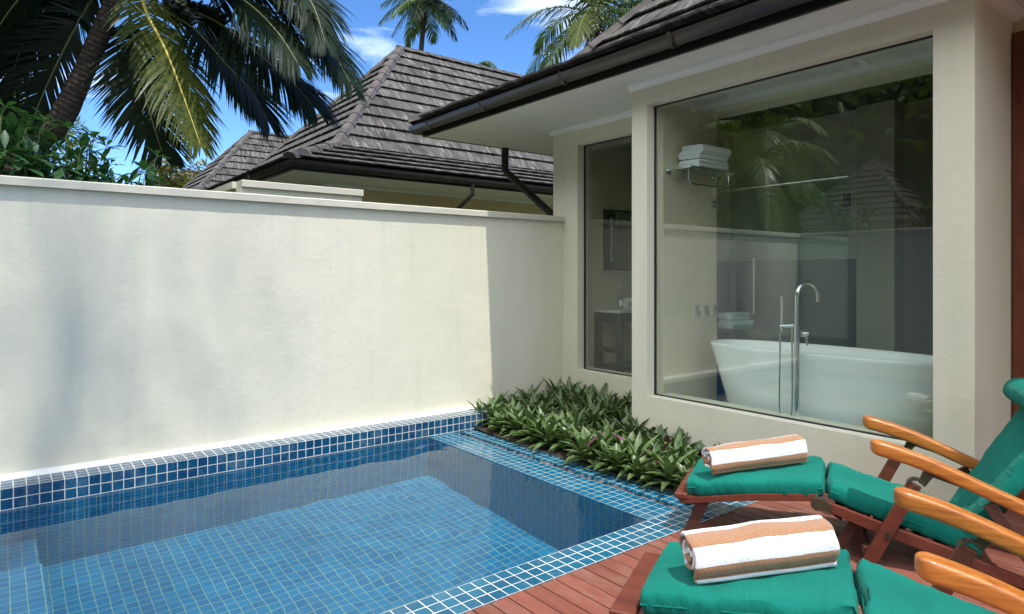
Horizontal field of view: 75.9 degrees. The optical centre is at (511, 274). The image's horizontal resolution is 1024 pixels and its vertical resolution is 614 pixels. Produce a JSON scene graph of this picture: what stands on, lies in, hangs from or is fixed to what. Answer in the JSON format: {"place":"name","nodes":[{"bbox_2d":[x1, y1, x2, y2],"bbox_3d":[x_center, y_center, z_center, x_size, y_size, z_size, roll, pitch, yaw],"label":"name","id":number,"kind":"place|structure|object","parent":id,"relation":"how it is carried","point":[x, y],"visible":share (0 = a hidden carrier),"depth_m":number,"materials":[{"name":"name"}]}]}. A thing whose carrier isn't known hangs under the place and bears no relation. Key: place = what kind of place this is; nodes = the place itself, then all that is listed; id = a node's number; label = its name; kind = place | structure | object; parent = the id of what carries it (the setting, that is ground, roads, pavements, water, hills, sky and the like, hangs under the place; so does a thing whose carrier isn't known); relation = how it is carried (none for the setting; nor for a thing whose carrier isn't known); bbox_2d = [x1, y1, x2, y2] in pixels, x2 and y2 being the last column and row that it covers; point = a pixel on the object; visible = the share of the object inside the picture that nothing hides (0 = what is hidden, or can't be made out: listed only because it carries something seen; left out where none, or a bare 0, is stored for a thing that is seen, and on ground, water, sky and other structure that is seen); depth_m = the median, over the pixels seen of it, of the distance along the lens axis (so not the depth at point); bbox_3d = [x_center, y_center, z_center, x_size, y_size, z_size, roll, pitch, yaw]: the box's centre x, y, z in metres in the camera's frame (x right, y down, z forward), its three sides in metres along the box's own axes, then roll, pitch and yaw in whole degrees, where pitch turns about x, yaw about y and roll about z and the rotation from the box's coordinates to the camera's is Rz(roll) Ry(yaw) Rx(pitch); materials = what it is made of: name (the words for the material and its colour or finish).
{"place":"outdoors","nodes":[
{"label":"outdoors","id":0,"kind":"place"},
{"bbox_2d":[210,180,363,201],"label":"garden wall","id":1,"kind":"structure","parent":0,"point":[278,189],"depth_m":8.55,"materials":[{"name":"beige paint"}]},
{"bbox_2d":[0,0,634,184],"label":"sky","id":2,"kind":"structure","parent":0,"point":[489,22],"materials":[{"name":"blue"}]},
{"bbox_2d":[0,405,757,613],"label":"swimming pool","id":3,"kind":"structure","parent":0,"point":[448,426],"depth_m":4.74,"materials":[{"name":"blue tile"}]},
{"bbox_2d":[0,437,646,613],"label":"water","id":4,"kind":"structure","parent":3,"relation":"in","point":[379,529],"depth_m":3.86,"materials":[{"name":"blue liquid"}]},
{"bbox_2d":[475,424,701,494],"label":"garden terrain","id":5,"kind":"structure","parent":0,"point":[667,491],"depth_m":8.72,"materials":[{"name":"black soil"}]},
{"bbox_2d":[0,98,58,177],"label":"umbrella shrub","id":6,"kind":"object","parent":5,"relation":"on","point":[4,136],"visible":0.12,"depth_m":4.99,"materials":[{"name":"green plant"}]},
{"bbox_2d":[0,105,65,179],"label":"umbrella shrub","id":7,"kind":"object","parent":5,"relation":"on","point":[15,126],"visible":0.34,"depth_m":5.14,"materials":[{"name":"green plant"}]},
{"bbox_2d":[0,94,90,179],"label":"leafy tree","id":8,"kind":"object","parent":5,"relation":"on","point":[72,133],"visible":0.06,"depth_m":13.96,"materials":[{"name":"green plant"}]},
{"bbox_2d":[38,118,118,182],"bbox_3d":[-3.606,0.033,5.485,0.794,2.596,0.805,0,0,18],"label":"umbrella shrub","id":9,"kind":"object","parent":5,"relation":"on","point":[77,155],"visible":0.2,"depth_m":5.36,"materials":[{"name":"green plant"}]},
{"bbox_2d":[63,135,160,184],"bbox_3d":[-3.311,0.084,5.549,0.865,2.495,0.795,0,0,-7],"label":"umbrella shrub","id":10,"kind":"object","parent":5,"relation":"on","point":[134,174],"visible":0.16,"depth_m":5.46,"materials":[{"name":"green plant"}]},
{"bbox_2d":[124,146,171,186],"bbox_3d":[-3.171,0.114,5.712,0.744,2.432,0.723,0,0,-38],"label":"umbrella shrub","id":11,"kind":"object","parent":5,"relation":"on","point":[150,177],"visible":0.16,"depth_m":5.64,"materials":[{"name":"green plant"}]},
{"bbox_2d":[136,153,211,187],"bbox_3d":[-14.973,-2.299,30.211,4.496,7.274,4.177,0,0,-38],"label":"leafy tree","id":12,"kind":"object","parent":5,"relation":"on","point":[182,181],"visible":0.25,"depth_m":29.26,"materials":[{"name":"green plant"}]},
{"bbox_2d":[0,0,370,175],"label":"coconut palm","id":13,"kind":"object","parent":5,"relation":"on","point":[43,29],"visible":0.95,"depth_m":9.14,"materials":[{"name":"green plant"}]},
{"bbox_2d":[173,169,198,184],"bbox_3d":[-15.426,-1.215,37.812,15.311,9.090,8.791,0,0,-38],"label":"villa","id":14,"kind":"object","parent":5,"relation":"on","point":[191,173],"depth_m":35.87,"materials":[{"name":"tile"}]},
{"bbox_2d":[182,130,290,189],"bbox_3d":[-7.820,-1.215,28.146,15.311,9.090,8.791,0,0,-38],"label":"villa","id":15,"kind":"object","parent":5,"relation":"on","point":[249,150],"visible":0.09,"depth_m":25.08,"materials":[{"name":"tile"}]},
{"bbox_2d":[0,175,565,511],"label":"garden wall","id":16,"kind":"structure","parent":5,"relation":"on","point":[136,319],"depth_m":5.45,"materials":[{"name":"beige paint"}]},
{"bbox_2d":[203,45,552,214],"bbox_3d":[-0.238,-1.215,18.511,15.311,9.090,8.791,0,0,-38],"label":"villa","id":17,"kind":"object","parent":5,"relation":"on","point":[376,150],"visible":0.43,"depth_m":13.89,"materials":[{"name":"tile"}]},
{"bbox_2d":[379,0,467,50],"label":"coconut palm","id":18,"kind":"object","parent":5,"relation":"on","point":[419,14],"visible":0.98,"depth_m":36.08,"materials":[{"name":"green plant"}]},
{"bbox_2d":[479,60,496,68],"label":"coconut palm","id":19,"kind":"object","parent":5,"relation":"on","point":[487,63],"visible":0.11,"depth_m":59.26,"materials":[{"name":"green plant"}]},
{"bbox_2d":[505,0,641,75],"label":"coconut palm","id":20,"kind":"object","parent":5,"relation":"on","point":[588,21],"visible":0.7,"depth_m":26.80,"materials":[{"name":"green plant"}]},
{"bbox_2d":[468,375,720,495],"bbox_3d":[0.930,1.368,5.993,1.884,0.525,3.192,0,0,-38],"label":"planter ground cover","id":21,"kind":"object","parent":5,"relation":"on","point":[567,415],"visible":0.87,"depth_m":5.73,"materials":[{"name":"green plant"}]},
{"bbox_2d":[563,0,642,52],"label":"coconut palm","id":22,"kind":"object","parent":5,"relation":"on","point":[617,16],"visible":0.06,"depth_m":30.80,"materials":[{"name":"green plant"}]},
{"bbox_2d":[408,0,1023,502],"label":"villa","id":23,"kind":"object","parent":5,"relation":"on","point":[900,112],"visible":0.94,"depth_m":5.79,"materials":[{"name":"paint"}]},
{"bbox_2d":[584,135,631,376],"bbox_3d":[1.191,-0.197,7.060,0.026,2.556,1.165,0,0,-38],"label":"narrow window","id":24,"kind":"structure","parent":23,"relation":"in","point":[630,135],"depth_m":7.51,"materials":[{"name":"black"}]},
{"bbox_2d":[593,308,631,371],"bbox_3d":[1.736,0.823,8.178,1.600,0.815,0.438,0,0,-38],"label":"vanity table","id":25,"kind":"object","parent":23,"relation":"on","point":[619,317],"visible":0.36,"depth_m":7.67,"materials":[{"name":"wood"}]},
{"bbox_2d":[621,297,631,308],"bbox_3d":[1.661,0.346,8.145,0.600,0.133,0.300,0,0,-38],"label":"wash basin","id":26,"kind":"object","parent":25,"relation":"on","point":[627,300],"visible":0.26,"depth_m":7.99,"materials":[{"name":"white ceramic"}]},
{"bbox_2d":[603,209,631,270],"bbox_3d":[1.506,-0.420,8.246,0.980,0.740,0.046,0,0,-38],"label":"bathroom mirror","id":27,"kind":"object","parent":23,"relation":"attached to","point":[617,239],"visible":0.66,"depth_m":8.05,"materials":[{"name":"black mirror"}]},
{"bbox_2d":[695,306,700,316],"bbox_3d":[1.724,0.340,6.080,0.044,0.100,0.042,0,0,-38],"label":"robe hook","id":28,"kind":"object","parent":23,"relation":"attached to","point":[697,312],"visible":1,"depth_m":6.07,"materials":[{"name":"silver metal"}]},
{"bbox_2d":[665,165,735,188],"bbox_3d":[1.728,-0.874,5.946,0.728,0.170,0.258,0,0,-38],"label":"towel rack","id":29,"kind":"object","parent":23,"relation":"attached to","point":[712,173],"visible":1,"depth_m":5.90,"materials":[{"name":"silver metal"}]},
{"bbox_2d":[678,159,728,170],"bbox_3d":[1.732,-0.982,5.940,0.446,0.079,0.240,0,0,-38],"label":"folded towel","id":30,"kind":"object","parent":29,"relation":"on","point":[719,165],"visible":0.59,"depth_m":5.82,"materials":[{"name":"white fabric"}]},
{"bbox_2d":[678,144,730,162],"bbox_3d":[1.743,-1.085,5.926,0.437,0.134,0.275,0,0,-39],"label":"folded towel","id":31,"kind":"object","parent":30,"relation":"on","point":[705,151],"visible":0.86,"depth_m":5.81,"materials":[{"name":"white fabric"}]},
{"bbox_2d":[704,305,709,315],"bbox_3d":[1.831,0.340,6.163,0.044,0.100,0.042,0,0,-38],"label":"robe hook","id":32,"kind":"object","parent":23,"relation":"attached to","point":[706,312],"visible":1,"depth_m":6.16,"materials":[{"name":"silver metal"}]},
{"bbox_2d":[712,201,716,207],"bbox_3d":[1.931,-0.670,6.254,0.068,0.067,0.024,0,0,-38],"label":"wall flange","id":33,"kind":"object","parent":23,"relation":"attached to","point":[714,204],"depth_m":6.25,"materials":[{"name":"silver metal"}]},
{"bbox_2d":[712,305,717,315],"bbox_3d":[1.937,0.340,6.247,0.044,0.100,0.042,0,0,-38],"label":"robe hook","id":34,"kind":"object","parent":23,"relation":"attached to","point":[714,311],"visible":1,"depth_m":6.24,"materials":[{"name":"silver metal"}]},
{"bbox_2d":[717,326,793,336],"bbox_3d":[2.362,0.550,6.425,0.529,0.040,0.725,0,0,-38],"label":"bathroom shelf","id":35,"kind":"object","parent":23,"relation":"attached to","point":[763,331],"visible":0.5,"depth_m":6.21,"materials":[{"name":"grey stone"}]},
{"bbox_2d":[717,319,753,328],"bbox_3d":[2.203,0.485,6.475,0.246,0.089,0.264,0,0,-23],"label":"folded towel","id":36,"kind":"object","parent":35,"relation":"on","point":[734,324],"visible":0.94,"depth_m":6.38,"materials":[{"name":"white fabric"}]},
{"bbox_2d":[717,312,749,319],"bbox_3d":[2.188,0.407,6.482,0.236,0.072,0.218,0,0,-28],"label":"folded towel","id":37,"kind":"object","parent":36,"relation":"on","point":[734,315],"visible":0.99,"depth_m":6.41,"materials":[{"name":"white fabric"}]},
{"bbox_2d":[718,175,850,313],"bbox_3d":[2.359,0.205,5.820,0.060,2.030,1.233,0,0,-38],"label":"shower screen","id":38,"kind":"object","parent":23,"relation":"on","point":[847,199],"visible":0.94,"depth_m":5.78,"materials":[{"name":"clear glass"}]},
{"bbox_2d":[654,35,932,439],"bbox_3d":[1.956,-0.212,4.937,0.026,2.550,2.235,0,0,-38],"label":"large window","id":39,"kind":"structure","parent":23,"relation":"in","point":[916,40],"depth_m":5.54,"materials":[{"name":"black"}]},
{"bbox_2d":[779,281,820,415],"bbox_3d":[2.168,0.638,4.913,0.301,1.181,0.141,0,0,8],"label":"bath tap","id":40,"kind":"object","parent":23,"relation":"on","point":[798,332],"visible":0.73,"depth_m":4.89,"materials":[{"name":"silver metal"}]},
{"bbox_2d":[710,339,932,438],"bbox_3d":[2.426,0.908,5.165,0.702,0.640,1.930,0,0,-38],"label":"bathtub","id":41,"kind":"object","parent":23,"relation":"on","point":[850,385],"visible":0.59,"depth_m":4.83,"materials":[{"name":"white ceramic"}]},
{"bbox_2d":[1013,30,1023,499],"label":"terrace door","id":42,"kind":"structure","parent":23,"relation":"attached to","point":[1018,204],"depth_m":4.18,"materials":[{"name":"red wood"}]},
{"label":"deck base","id":43,"kind":"structure","parent":5,"relation":"on","visible":0},
{"bbox_2d":[463,482,1023,613],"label":"deck","id":44,"kind":"structure","parent":43,"relation":"on","point":[595,588],"depth_m":3.27,"materials":[{"name":"brown wood"}]},
{"bbox_2d":[609,487,1023,613],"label":"steamer chair","id":45,"kind":"object","parent":44,"relation":"on","point":[664,582],"visible":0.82,"depth_m":2.32,"materials":[{"name":"teal fabric"}]},
{"bbox_2d":[679,515,839,583],"bbox_3d":[0.914,1.013,2.442,0.551,0.209,0.185,0,0,-2],"label":"rolled towel","id":46,"kind":"object","parent":45,"relation":"on","point":[757,548],"visible":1,"depth_m":2.37,"materials":[{"name":"white fabric"}]},
{"bbox_2d":[674,378,1023,588],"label":"steamer chair","id":47,"kind":"object","parent":44,"relation":"on","point":[990,485],"visible":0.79,"depth_m":3.36,"materials":[{"name":"teal fabric"}]},
{"bbox_2d":[702,434,807,474],"bbox_3d":[1.383,1.019,3.734,0.582,0.196,0.147,0,0,-5],"label":"rolled towel","id":48,"kind":"object","parent":47,"relation":"on","point":[754,454],"visible":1,"depth_m":3.68,"materials":[{"name":"white fabric"}]},
{"bbox_2d":[619,285,623,309],"bbox_3d":[1.268,0.268,7.673,0.076,0.293,0.077,0,0,-38],"label":"glass bottle","id":49,"kind":"object","parent":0,"point":[621,302],"visible":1,"depth_m":7.64,"materials":[{"name":"silver glass"}]}
]}

